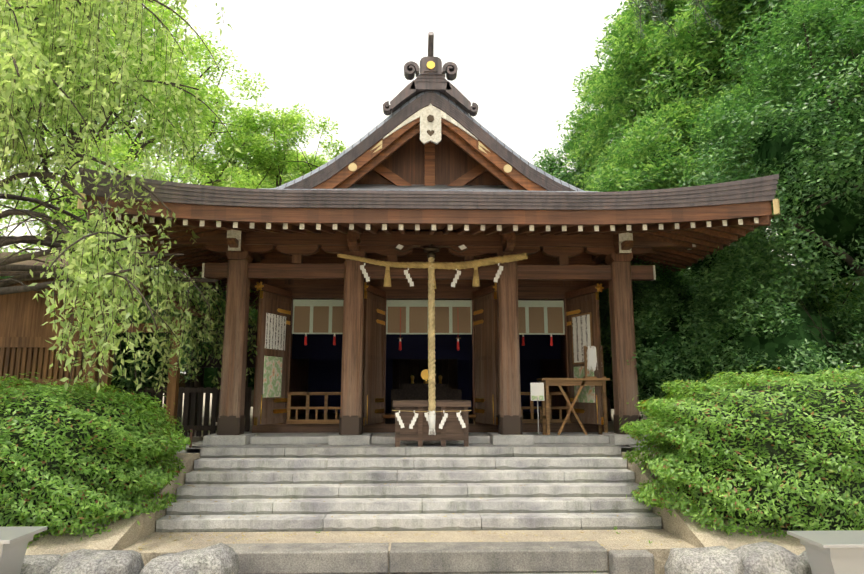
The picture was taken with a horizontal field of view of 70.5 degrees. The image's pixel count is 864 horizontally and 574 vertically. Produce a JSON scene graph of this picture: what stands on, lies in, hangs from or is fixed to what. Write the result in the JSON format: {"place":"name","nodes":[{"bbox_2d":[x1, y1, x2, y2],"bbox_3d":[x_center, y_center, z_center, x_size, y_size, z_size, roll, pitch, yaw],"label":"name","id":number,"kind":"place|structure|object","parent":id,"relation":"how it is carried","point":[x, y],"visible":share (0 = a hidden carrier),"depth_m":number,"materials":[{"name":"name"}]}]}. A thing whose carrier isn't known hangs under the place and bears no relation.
{"place":"outdoors","nodes":[
{"label":"outdoors","id":0,"kind":"place"},
{"bbox_2d":[0,252,162,275],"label":"building roof","id":1,"kind":"structure","parent":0,"point":[16,273],"depth_m":12.15,"materials":[{"name":"brown wood"}]},
{"bbox_2d":[25,453,199,555],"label":"bank ground","id":2,"kind":"structure","parent":0,"point":[123,534],"depth_m":7.51,"materials":[{"name":"soil"}]},
{"bbox_2d":[12,0,240,248],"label":"tree leaves","id":3,"kind":"object","parent":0,"point":[202,134],"depth_m":24.23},
{"bbox_2d":[150,287,257,389],"bbox_3d":[-7.019,1.679,21.202,6.711,5.718,4.678,0,-10,-2],"label":"understorey","id":4,"kind":"object","parent":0,"point":[210,372],"depth_m":20.51,"materials":[{"name":"plant"}]},
{"bbox_2d":[195,135,304,406],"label":"tree leaves","id":5,"kind":"object","parent":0,"point":[266,182],"depth_m":36.43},
{"bbox_2d":[270,184,527,190],"bbox_3d":[-0.040,-2.047,12.539,6.480,0.432,0.900,0,-10,-2],"label":"roof skirt","id":6,"kind":"object","parent":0,"point":[435,187],"visible":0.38,"depth_m":12.54,"materials":[{"name":"wood"}]},
{"bbox_2d":[162,396,658,497],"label":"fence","id":7,"kind":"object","parent":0,"point":[610,428],"depth_m":19.84,"materials":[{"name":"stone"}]},
{"bbox_2d":[0,288,182,438],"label":"wooden building","id":8,"kind":"structure","parent":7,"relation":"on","point":[25,334],"depth_m":11.80,"materials":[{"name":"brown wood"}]},
{"bbox_2d":[66,281,212,320],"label":"side gate roof","id":9,"kind":"structure","parent":8,"relation":"on","point":[195,313],"depth_m":11.74,"materials":[{"name":"brown wood"}]},
{"bbox_2d":[0,124,207,257],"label":"tree leaves","id":10,"kind":"object","parent":7,"relation":"on","point":[31,194],"depth_m":14.99,"materials":[{"name":"plant"}]},
{"bbox_2d":[0,0,228,243],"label":"tree leaves","id":11,"kind":"object","parent":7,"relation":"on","point":[192,83],"depth_m":19.67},
{"bbox_2d":[0,0,258,392],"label":"weeping tree","id":12,"kind":"object","parent":7,"relation":"on","point":[27,50],"depth_m":9.06,"materials":[{"name":"plant"}]},
{"bbox_2d":[64,295,202,415],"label":"shrub leaves","id":13,"kind":"object","parent":7,"relation":"on","point":[123,381],"depth_m":13.09,"materials":[{"name":"plant"}]},
{"bbox_2d":[33,26,291,403],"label":"tree leaves","id":14,"kind":"object","parent":7,"relation":"on","point":[245,119],"depth_m":29.84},
{"bbox_2d":[123,268,256,432],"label":"tree leaves","id":15,"kind":"object","parent":7,"relation":"on","point":[198,321],"depth_m":14.43,"materials":[{"name":"plant"}]},
{"bbox_2d":[123,325,256,436],"bbox_3d":[-5.263,2.648,18.386,2.710,2.750,11.540,0,-10,-2],"label":"dark side corridor","id":16,"kind":"object","parent":7,"relation":"on","point":[199,427],"visible":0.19,"depth_m":12.62,"materials":[{"name":"brown wood"}]},
{"bbox_2d":[122,151,271,424],"bbox_3d":[-6.498,0.069,16.806,5.590,7.445,5.031,0,-10,-2],"label":"tree","id":17,"kind":"object","parent":7,"relation":"on","point":[234,179],"depth_m":16.85,"materials":[{"name":"plant"}]},
{"bbox_2d":[200,102,348,188],"bbox_3d":[-7.844,-1.719,30.893,7.477,15.620,7.124,0,-10,-2],"label":"tree","id":18,"kind":"object","parent":7,"relation":"on","point":[284,121],"depth_m":29.74,"materials":[{"name":"plant"}]},
{"bbox_2d":[400,359,447,388],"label":"sanctuary","id":19,"kind":"structure","parent":7,"relation":"on","point":[415,368],"depth_m":23.07,"materials":[{"name":"brown wood"}]},
{"bbox_2d":[291,299,564,423],"bbox_3d":[-0.160,1.804,16.405,6.840,3.560,7.600,0,-10,-2],"label":"hall interior","id":20,"kind":"object","parent":7,"relation":"on","point":[452,373],"visible":0.04,"depth_m":19.91,"materials":[{"name":"brown wood"}]},
{"bbox_2d":[292,334,560,412],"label":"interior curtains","id":21,"kind":"object","parent":20,"relation":"on","point":[322,353],"visible":0.43,"depth_m":15.52,"materials":[{"name":"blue fabric"}]},
{"bbox_2d":[391,384,461,414],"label":"altar tables","id":22,"kind":"object","parent":20,"relation":"on","point":[420,392],"visible":0.38,"depth_m":15.64,"materials":[{"name":"brown wood"}]},
{"bbox_2d":[532,111,629,408],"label":"tree leaves","id":23,"kind":"object","parent":7,"relation":"on","point":[562,174],"depth_m":32.94,"materials":[{"name":"plant"}]},
{"bbox_2d":[555,0,743,188],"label":"tree leaves","id":24,"kind":"object","parent":7,"relation":"on","point":[581,152],"depth_m":26.17,"materials":[{"name":"plant"}]},
{"bbox_2d":[599,256,741,352],"bbox_3d":[5.104,0.934,13.755,4.019,4.730,3.861,0,-10,-2],"label":"shrub","id":25,"kind":"object","parent":7,"relation":"on","point":[604,305],"depth_m":13.14,"materials":[{"name":"plant"}]},
{"bbox_2d":[585,83,770,301],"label":"tree leaves","id":26,"kind":"object","parent":7,"relation":"on","point":[624,173],"depth_m":15.45,"materials":[{"name":"plant"}]},
{"bbox_2d":[602,286,755,419],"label":"shrub leaves","id":27,"kind":"object","parent":7,"relation":"on","point":[648,321],"depth_m":11.55,"materials":[{"name":"plant"}]},
{"bbox_2d":[573,0,796,219],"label":"tree leaves","id":28,"kind":"object","parent":7,"relation":"on","point":[629,72],"depth_m":18.99,"materials":[{"name":"plant"}]},
{"bbox_2d":[673,239,863,386],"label":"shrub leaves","id":29,"kind":"object","parent":7,"relation":"on","point":[734,291],"depth_m":10.59,"materials":[{"name":"plant"}]},
{"bbox_2d":[678,0,863,367],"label":"evergreen tree","id":30,"kind":"object","parent":7,"relation":"on","point":[839,28],"depth_m":11.35,"materials":[{"name":"plant"}]},
{"bbox_2d":[689,0,863,104],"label":"tree leaves","id":31,"kind":"object","parent":7,"relation":"on","point":[766,5],"depth_m":16.61,"materials":[{"name":"plant"}]},
{"bbox_2d":[743,283,825,314],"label":"understorey leaves","id":32,"kind":"object","parent":7,"relation":"on","point":[809,304],"depth_m":18.83,"materials":[{"name":"plant"}]},
{"bbox_2d":[710,0,863,282],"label":"tree leaves","id":33,"kind":"object","parent":7,"relation":"on","point":[769,49],"depth_m":14.76,"materials":[{"name":"plant"}]},
{"bbox_2d":[752,252,863,371],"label":"understorey leaves","id":34,"kind":"object","parent":7,"relation":"on","point":[825,305],"depth_m":19.54,"materials":[{"name":"plant"}]},
{"bbox_2d":[0,0,847,387],"bbox_3d":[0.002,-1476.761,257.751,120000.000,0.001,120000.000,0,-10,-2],"label":"sky","id":35,"kind":"structure","parent":0,"point":[520,64],"depth_m":2784.78,"materials":[{"name":"white"}]},
{"bbox_2d":[355,133,503,184],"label":"gable wall","id":36,"kind":"structure","parent":0,"point":[453,161],"depth_m":13.04,"materials":[{"name":"wood"}]},
{"bbox_2d":[372,141,486,185],"bbox_3d":[-0.048,-2.522,12.942,6.400,2.050,0.158,0,-10,-2],"label":"gable frame","id":37,"kind":"object","parent":36,"relation":"attached to","point":[391,177],"visible":0.12,"depth_m":12.88,"materials":[{"name":"wood"}]},
{"bbox_2d":[99,211,770,225],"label":"fascia","id":38,"kind":"structure","parent":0,"point":[446,223],"depth_m":9.78,"materials":[{"name":"wood"}]},
{"bbox_2d":[474,292,498,424],"bbox_3d":[1.059,1.409,12.044,0.064,2.500,1.040,3,-10,-18],"label":"door","id":39,"kind":"structure","parent":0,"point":[486,359],"depth_m":11.95,"materials":[{"name":"brown wood"}]},
{"bbox_2d":[530,383,543,400],"bbox_3d":[1.955,1.943,11.358,0.250,0.330,0.010,0,-10,-2],"label":"sign","id":40,"kind":"object","parent":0,"point":[536,389],"visible":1,"depth_m":11.36,"materials":[{"name":"paper"}]},
{"bbox_2d":[600,312,641,420],"bbox_3d":[5.643,1.716,19.973,6.597,5.242,4.850,4,-10,-23],"label":"understorey","id":41,"kind":"object","parent":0,"point":[609,383],"depth_m":19.39,"materials":[{"name":"plant"}]},
{"bbox_2d":[629,0,758,38],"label":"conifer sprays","id":42,"kind":"object","parent":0,"point":[657,7],"visible":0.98,"depth_m":9.24,"materials":[{"name":"green plant"}]},
{"bbox_2d":[621,452,805,554],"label":"bank ground","id":43,"kind":"structure","parent":0,"point":[694,533],"depth_m":7.64,"materials":[{"name":"soil"}]},
{"bbox_2d":[619,360,863,537],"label":"hedge","id":44,"kind":"object","parent":43,"relation":"on","point":[664,467],"depth_m":7.68,"materials":[{"name":"plant"}]},
{"bbox_3d":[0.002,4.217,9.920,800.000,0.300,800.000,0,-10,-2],"label":"ground","id":45,"kind":"structure","parent":0,"visible":0},
{"bbox_2d":[0,526,46,573],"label":"stone pedestal","id":46,"kind":"object","parent":45,"relation":"on","point":[14,541],"visible":1,"depth_m":6.08,"materials":[{"name":"stone"}]},
{"bbox_2d":[0,372,191,548],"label":"hedge","id":47,"kind":"object","parent":45,"relation":"on","point":[153,478],"depth_m":7.61,"materials":[{"name":"plant"}]},
{"bbox_2d":[138,445,661,550],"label":"fallen leaves","id":48,"kind":"object","parent":45,"relation":"on","point":[339,515],"visible":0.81,"depth_m":8.21,"materials":[{"name":"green plant"}]},
{"bbox_2d":[156,440,661,531],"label":"granite stairs","id":49,"kind":"structure","parent":45,"relation":"on","point":[559,481],"depth_m":9.14,"materials":[{"name":"stone"}]},
{"bbox_2d":[203,431,654,444],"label":"plinth stones","id":50,"kind":"object","parent":49,"relation":"on","point":[493,438],"visible":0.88,"depth_m":10.83,"materials":[{"name":"stone"}]},
{"bbox_2d":[168,231,688,432],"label":"beams","id":51,"kind":"structure","parent":50,"relation":"on","point":[318,273],"depth_m":11.52,"materials":[{"name":"brown wood"}]},
{"bbox_2d":[258,283,292,297],"bbox_3d":[-3.100,0.079,12.143,0.100,0.125,1.170,-3,-10,17],"label":"door rail","id":52,"kind":"object","parent":51,"relation":"attached to","point":[276,290],"depth_m":12.08,"materials":[{"name":"brown wood"}]},
{"bbox_2d":[160,230,695,280],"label":"painted beam ends","id":53,"kind":"object","parent":51,"relation":"attached to","point":[236,234],"visible":0.35,"depth_m":11.23,"materials":[{"name":"white paint"}]},
{"bbox_2d":[286,392,570,423],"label":"porch railings","id":54,"kind":"object","parent":51,"relation":"attached to","point":[325,420],"visible":0.65,"depth_m":12.23,"materials":[{"name":"brown wood"}]},
{"bbox_2d":[219,260,639,417],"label":"pillars","id":55,"kind":"structure","parent":51,"relation":"attached to","point":[234,363],"depth_m":11.12,"materials":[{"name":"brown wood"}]},
{"bbox_2d":[428,257,435,411],"bbox_3d":[-0.006,0.754,10.791,0.139,2.870,0.658,0,-10,-2],"label":"bell rope","id":56,"kind":"object","parent":51,"relation":"hanging from","point":[431,345],"visible":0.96,"depth_m":10.77,"materials":[{"name":"beige fabric"}]},
{"bbox_2d":[473,292,497,424],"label":"fittings","id":57,"kind":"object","parent":51,"relation":"attached to","point":[477,323],"depth_m":12.18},
{"bbox_2d":[565,285,599,298],"bbox_3d":[3.018,0.107,12.306,0.100,0.125,1.170,3,-10,-20],"label":"door header rail","id":58,"kind":"object","parent":51,"relation":"attached to","point":[581,292],"depth_m":12.25,"materials":[{"name":"brown wood"}]},
{"bbox_2d":[566,293,602,424],"bbox_3d":[3.013,1.418,12.100,0.065,2.500,1.040,3,-10,-20],"label":"bay door","id":59,"kind":"structure","parent":51,"relation":"attached to","point":[587,303],"depth_m":11.89,"materials":[{"name":"brown wood"}]},
{"bbox_2d":[571,312,592,364],"bbox_3d":[2.973,1.029,12.140,0.020,0.990,0.690,3,-10,-20],"label":"door sign frame","id":60,"kind":"object","parent":59,"relation":"attached to","point":[572,334],"visible":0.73,"depth_m":12.18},
{"bbox_2d":[572,314,590,362],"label":"paper notice","id":61,"kind":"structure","parent":60,"relation":"in","point":[581,332],"depth_m":12.17,"materials":[{"name":"white paper"}]},
{"bbox_2d":[574,366,594,402],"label":"poster","id":62,"kind":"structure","parent":59,"relation":"attached to","point":[587,394],"depth_m":11.95,"materials":[{"name":"paper"}]},
{"bbox_2d":[566,292,603,424],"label":"fittings","id":63,"kind":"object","parent":59,"relation":"attached to","point":[568,324],"depth_m":12.15,"materials":[{"name":"orange"}]},
{"bbox_2d":[217,414,640,434],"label":"pillar bases","id":64,"kind":"object","parent":50,"relation":"on","point":[353,425],"depth_m":10.84,"materials":[{"name":"brown"}]},
{"bbox_2d":[226,250,632,423],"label":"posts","id":65,"kind":"object","parent":50,"relation":"on","point":[298,373],"visible":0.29,"depth_m":12.71,"materials":[{"name":"brown wood"}]},
{"bbox_2d":[254,291,290,424],"bbox_3d":[-3.095,1.391,11.938,0.065,2.500,1.040,-3,-10,17],"label":"bay door","id":66,"kind":"structure","parent":65,"relation":"attached to","point":[271,303],"depth_m":11.75,"materials":[{"name":"brown wood"}]},
{"bbox_2d":[262,356,282,397],"bbox_3d":[-3.073,1.735,11.810,0.012,0.780,0.640,-3,-10,17],"label":"poster","id":67,"kind":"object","parent":66,"relation":"attached to","point":[272,379],"depth_m":11.79,"materials":[{"name":"paper"}]},
{"bbox_2d":[254,291,290,424],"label":"fittings","id":68,"kind":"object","parent":66,"relation":"attached to","point":[278,399],"depth_m":12.02,"materials":[{"name":"orange"}]},
{"bbox_2d":[265,313,285,350],"bbox_3d":[-3.061,0.883,11.991,0.012,0.680,0.720,-3,-10,17],"label":"paper notice","id":69,"kind":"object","parent":66,"relation":"attached to","point":[275,333],"depth_m":11.96,"materials":[{"name":"paper"}]},
{"bbox_2d":[362,292,384,424],"bbox_3d":[-1.141,1.399,11.985,0.064,2.500,1.040,-3,-10,15],"label":"door","id":70,"kind":"structure","parent":65,"relation":"attached to","point":[373,361],"depth_m":11.89,"materials":[{"name":"brown wood"}]},
{"bbox_2d":[363,291,384,424],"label":"fittings","id":71,"kind":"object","parent":70,"relation":"attached to","point":[382,323],"depth_m":12.07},
{"bbox_2d":[292,300,564,338],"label":"bamboo blinds","id":72,"kind":"object","parent":65,"relation":"attached to","point":[418,319],"visible":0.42,"depth_m":12.77,"materials":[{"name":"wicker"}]},
{"bbox_2d":[227,228,632,290],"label":"brackets","id":73,"kind":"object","parent":65,"relation":"on","point":[508,240],"depth_m":11.22,"materials":[{"name":"brown wood"}]},
{"bbox_2d":[312,105,547,190],"bbox_3d":[-0.031,-2.374,12.285,7.500,2.701,0.090,0,-10,-2],"label":"bargeboard","id":74,"kind":"object","parent":73,"relation":"on","point":[369,155],"visible":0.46,"depth_m":12.29,"materials":[{"name":"brown wood"}]},
{"bbox_2d":[348,140,511,172],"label":"gold ornaments","id":75,"kind":"object","parent":74,"relation":"attached to","point":[352,167],"visible":0.62,"depth_m":12.26,"materials":[{"name":"beige"}]},
{"bbox_2d":[383,104,477,143],"bbox_3d":[-0.029,-3.290,12.351,1.900,0.850,0.078,0,-10,-2],"label":"gable pendant ornament","id":76,"kind":"object","parent":74,"relation":"attached to","point":[424,113],"visible":1,"depth_m":12.33,"materials":[{"name":"white paint"}]},
{"bbox_2d":[336,123,523,189],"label":"rafters","id":77,"kind":"object","parent":73,"relation":"attached to","point":[493,170],"visible":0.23,"depth_m":12.43,"materials":[{"name":"brown wood"}]},
{"bbox_2d":[395,244,467,257],"bbox_3d":[-0.013,-0.650,11.292,1.354,0.286,0.296,0,-10,-2],"label":"strut","id":78,"kind":"object","parent":73,"relation":"attached to","point":[431,250],"visible":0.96,"depth_m":11.26,"materials":[{"name":"brown wood"}]},
{"bbox_2d":[337,253,527,288],"bbox_3d":[0.016,-0.304,11.223,3.517,0.688,0.161,0,-10,-2],"label":"shimenawa rope","id":79,"kind":"object","parent":65,"relation":"attached to","point":[475,264],"visible":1,"depth_m":11.20,"materials":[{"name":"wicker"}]},
{"bbox_2d":[360,263,502,428],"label":"paper streamers","id":80,"kind":"object","parent":79,"relation":"hanging from","point":[415,417],"visible":0.96,"depth_m":10.73,"materials":[{"name":"white paper"}]},
{"bbox_2d":[537,346,609,434],"bbox_3d":[2.687,1.971,11.647,1.280,1.700,0.480,0,-10,-2],"label":"offering table","id":81,"kind":"object","parent":50,"relation":"on","point":[585,380],"visible":0.77,"depth_m":11.46,"materials":[{"name":"brown wood"}]},
{"bbox_2d":[587,346,597,370],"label":"onusa streamers","id":82,"kind":"object","parent":81,"relation":"attached to","point":[591,356],"visible":0.65,"depth_m":11.67,"materials":[{"name":"white paper"}]},
{"bbox_2d":[393,400,470,446],"bbox_3d":[-0.011,2.374,10.725,1.330,0.760,0.830,0,-10,-2],"label":"offering box","id":83,"kind":"object","parent":49,"relation":"on","point":[452,429],"visible":0.92,"depth_m":10.38,"materials":[{"name":"brown wood"}]},
{"bbox_2d":[122,529,696,573],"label":"landing","id":84,"kind":"object","parent":45,"relation":"on","point":[609,540],"visible":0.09,"depth_m":7.95,"materials":[{"name":"stone"}]},
{"bbox_2d":[173,445,659,452],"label":"terrace kerb","id":85,"kind":"structure","parent":45,"relation":"on","point":[190,451],"depth_m":10.26,"materials":[{"name":"stone"}]},
{"bbox_2d":[225,541,654,573],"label":"old steps","id":86,"kind":"structure","parent":45,"relation":"on","point":[419,557],"depth_m":7.31,"materials":[{"name":"stone"}]},
{"bbox_2d":[787,530,863,573],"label":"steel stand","id":87,"kind":"object","parent":45,"relation":"on","point":[836,552],"visible":1,"depth_m":6.14,"materials":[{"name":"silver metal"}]},
{"bbox_3d":[-0.174,-1.332,17.482,11.000,3.041,10.310,0,-10,-2],"label":"main roof underside","id":88,"kind":"object","parent":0,"visible":0},
{"bbox_2d":[78,167,778,194],"bbox_3d":[-0.141,-0.595,16.097,11.150,0.390,12.950,0,-10,-2],"label":"roof eave","id":89,"kind":"object","parent":88,"relation":"on","point":[731,183],"visible":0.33,"depth_m":9.69,"materials":[{"name":"wood"}]},
{"bbox_3d":[-0.141,-0.622,16.101,11.150,0.346,12.950,0,-10,-2],"label":"eave top lip","id":90,"kind":"object","parent":89,"relation":"on","visible":0},
{"bbox_2d":[260,188,596,191],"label":"trim","id":91,"kind":"structure","parent":90,"relation":"on","point":[432,190],"depth_m":11.96,"materials":[{"name":"wood"}]},
{"bbox_2d":[81,178,776,201],"bbox_3d":[-0.141,-0.465,16.075,11.086,0.337,12.886,0,-10,-2],"label":"roof eave","id":92,"kind":"object","parent":88,"relation":"on","point":[708,194],"visible":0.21,"depth_m":9.71,"materials":[{"name":"wood"}]},
{"bbox_2d":[81,177,771,198],"bbox_3d":[-0.141,-0.492,16.080,11.118,0.282,12.918,0,-10,-2],"label":"eave course lip","id":93,"kind":"object","parent":92,"relation":"attached to","point":[442,197],"visible":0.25,"depth_m":9.69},
{"bbox_2d":[80,172,777,198],"bbox_3d":[-0.141,-0.531,16.086,11.118,0.361,12.918,0,-10,-2],"label":"roof eave","id":94,"kind":"object","parent":88,"relation":"on","point":[756,184],"visible":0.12,"depth_m":9.70,"materials":[{"name":"wood"}]},
{"bbox_2d":[79,172,760,195],"bbox_3d":[-0.141,-0.556,16.090,11.150,0.311,12.950,0,-10,-2],"label":"eave course lip","id":95,"kind":"object","parent":94,"relation":"attached to","point":[448,194],"visible":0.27,"depth_m":9.70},
{"bbox_2d":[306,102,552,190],"bbox_3d":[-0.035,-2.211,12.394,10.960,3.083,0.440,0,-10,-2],"label":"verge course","id":96,"kind":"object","parent":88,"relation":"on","point":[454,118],"visible":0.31,"depth_m":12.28,"materials":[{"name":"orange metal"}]},
{"bbox_3d":[-0.141,-0.149,16.022,10.760,0.387,12.560,0,-10,-2],"label":"fascia","id":97,"kind":"object","parent":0,"visible":0},
{"bbox_2d":[85,195,771,223],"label":"fascia","id":98,"kind":"structure","parent":97,"relation":"attached to","point":[336,215],"depth_m":9.73,"materials":[{"name":"brown wood"}]},
{"bbox_2d":[77,193,779,214],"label":"fascia corner caps","id":99,"kind":"object","parent":98,"relation":"attached to","point":[776,207],"visible":0.89,"depth_m":9.81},
{"bbox_2d":[104,214,753,309],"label":"rafters","id":100,"kind":"object","parent":98,"relation":"attached to","point":[702,236],"visible":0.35,"depth_m":11.08,"materials":[{"name":"brown wood"}]},
{"bbox_2d":[86,209,770,226],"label":"hip rafters","id":101,"kind":"object","parent":100,"relation":"on","point":[765,220],"visible":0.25,"depth_m":9.94,"materials":[{"name":"brown wood"}]},
{"bbox_2d":[102,213,758,309],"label":"rafter ends","id":102,"kind":"object","parent":100,"relation":"on","point":[450,227],"visible":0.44,"depth_m":9.78,"materials":[{"name":"paint"}]},
{"bbox_2d":[83,210,774,275],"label":"rafter ends","id":103,"kind":"object","parent":97,"relation":"on","point":[407,227],"visible":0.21,"depth_m":10.26,"materials":[{"name":"brown wood"}]},
{"bbox_2d":[83,189,774,208],"bbox_3d":[-0.141,-0.325,16.052,11.022,0.274,12.822,0,-10,-2],"label":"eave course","id":104,"kind":"object","parent":103,"relation":"on","point":[704,203],"visible":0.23,"depth_m":9.71,"materials":[{"name":"wood"}]},
{"bbox_2d":[85,194,772,209],"bbox_3d":[-0.141,-0.283,16.045,11.022,0.187,12.822,0,-10,-2],"label":"eave course lip","id":105,"kind":"object","parent":104,"relation":"attached to","point":[451,208],"visible":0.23,"depth_m":9.72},
{"bbox_2d":[82,183,775,205],"bbox_3d":[-0.141,-0.395,16.063,11.054,0.306,12.854,0,-10,-2],"label":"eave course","id":106,"kind":"object","parent":104,"relation":"on","point":[700,199],"visible":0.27,"depth_m":9.71,"materials":[{"name":"wood"}]},
{"bbox_2d":[284,92,573,190],"bbox_3d":[-0.034,-2.404,12.402,10.960,3.083,0.488,0,-10,-2],"label":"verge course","id":107,"kind":"object","parent":103,"relation":"on","point":[398,113],"visible":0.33,"depth_m":12.23,"materials":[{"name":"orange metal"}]},
{"bbox_2d":[283,91,574,190],"bbox_3d":[-0.032,-2.443,12.302,10.960,3.040,0.299,0,-10,-2],"label":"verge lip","id":108,"kind":"object","parent":107,"relation":"on","point":[459,110],"visible":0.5,"depth_m":12.22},
{"bbox_2d":[275,91,583,190],"bbox_3d":[-0.032,-2.536,12.317,10.960,3.219,0.300,0,-10,-2],"label":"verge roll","id":109,"kind":"object","parent":108,"relation":"on","point":[287,184],"visible":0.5,"depth_m":12.25,"materials":[{"name":"grey metal"}]},
{"bbox_2d":[383,32,478,116],"bbox_3d":[-0.025,-4.299,12.380,1.923,1.572,0.599,0,-10,-2],"label":"roof ridge ornament","id":110,"kind":"object","parent":109,"relation":"on","point":[427,79],"visible":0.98,"depth_m":12.36,"materials":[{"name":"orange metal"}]},
{"bbox_2d":[290,94,568,190],"bbox_3d":[-0.035,-2.356,12.400,10.960,3.083,0.476,0,-10,-2],"label":"gable roof edge","id":111,"kind":"object","parent":103,"relation":"on","point":[405,110],"visible":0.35,"depth_m":12.24,"materials":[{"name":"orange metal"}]},
{"bbox_2d":[295,97,563,190],"bbox_3d":[-0.035,-2.307,12.398,10.960,3.083,0.464,0,-10,-2],"label":"verge course","id":112,"kind":"object","parent":103,"relation":"on","point":[403,114],"visible":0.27,"depth_m":12.26,"materials":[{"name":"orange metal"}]},
{"bbox_2d":[86,195,772,209],"bbox_3d":[-0.141,-0.283,16.045,10.990,0.187,12.790,0,-10,-2],"label":"roof eave","id":113,"kind":"object","parent":103,"relation":"on","point":[468,209],"visible":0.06,"depth_m":9.72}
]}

